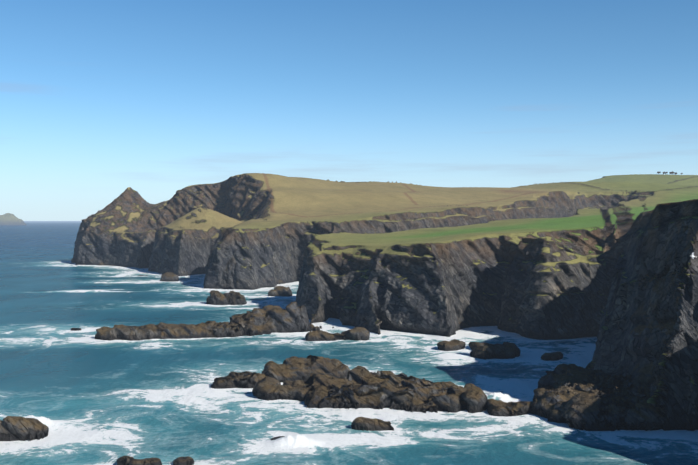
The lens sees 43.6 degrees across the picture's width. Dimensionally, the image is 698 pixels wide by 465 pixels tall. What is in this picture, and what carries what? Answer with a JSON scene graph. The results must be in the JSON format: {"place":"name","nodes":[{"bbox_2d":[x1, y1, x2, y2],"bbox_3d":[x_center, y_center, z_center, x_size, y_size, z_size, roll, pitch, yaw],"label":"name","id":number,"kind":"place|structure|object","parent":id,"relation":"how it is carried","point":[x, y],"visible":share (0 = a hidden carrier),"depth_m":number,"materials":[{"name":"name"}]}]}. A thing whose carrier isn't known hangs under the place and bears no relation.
{"place":"outdoors","nodes":[
{"label":"outdoors","id":0,"kind":"place"},
{"bbox_2d":[0,173,697,464],"bbox_3d":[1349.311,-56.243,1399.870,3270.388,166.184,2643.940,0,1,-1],"label":"sea cliffs","id":1,"kind":"structure","parent":0,"point":[610,263],"depth_m":324.74,"materials":[{"name":"grey stone"}]},
{"bbox_2d":[657,171,682,174],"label":"trees","id":2,"kind":"object","parent":1,"relation":"on","point":[672,172],"visible":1,"depth_m":1343.22,"materials":[{"name":"brown plant"}]},
{"bbox_2d":[0,221,697,464],"bbox_3d":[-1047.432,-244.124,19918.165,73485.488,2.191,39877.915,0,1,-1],"label":"sea water","id":3,"kind":"structure","parent":0,"point":[85,396],"depth_m":216.51,"materials":[{"name":"blue liquid"}]},
{"bbox_2d":[0,213,26,224],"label":"island rock","id":4,"kind":"object","parent":3,"relation":"in","point":[9,219],"visible":0.96,"depth_m":6854.86,"materials":[{"name":"grey stone"}]},
{"bbox_2d":[0,0,697,220],"label":"sky","id":5,"kind":"structure","parent":0,"point":[100,99],"materials":[{"name":"blue"}]}
]}

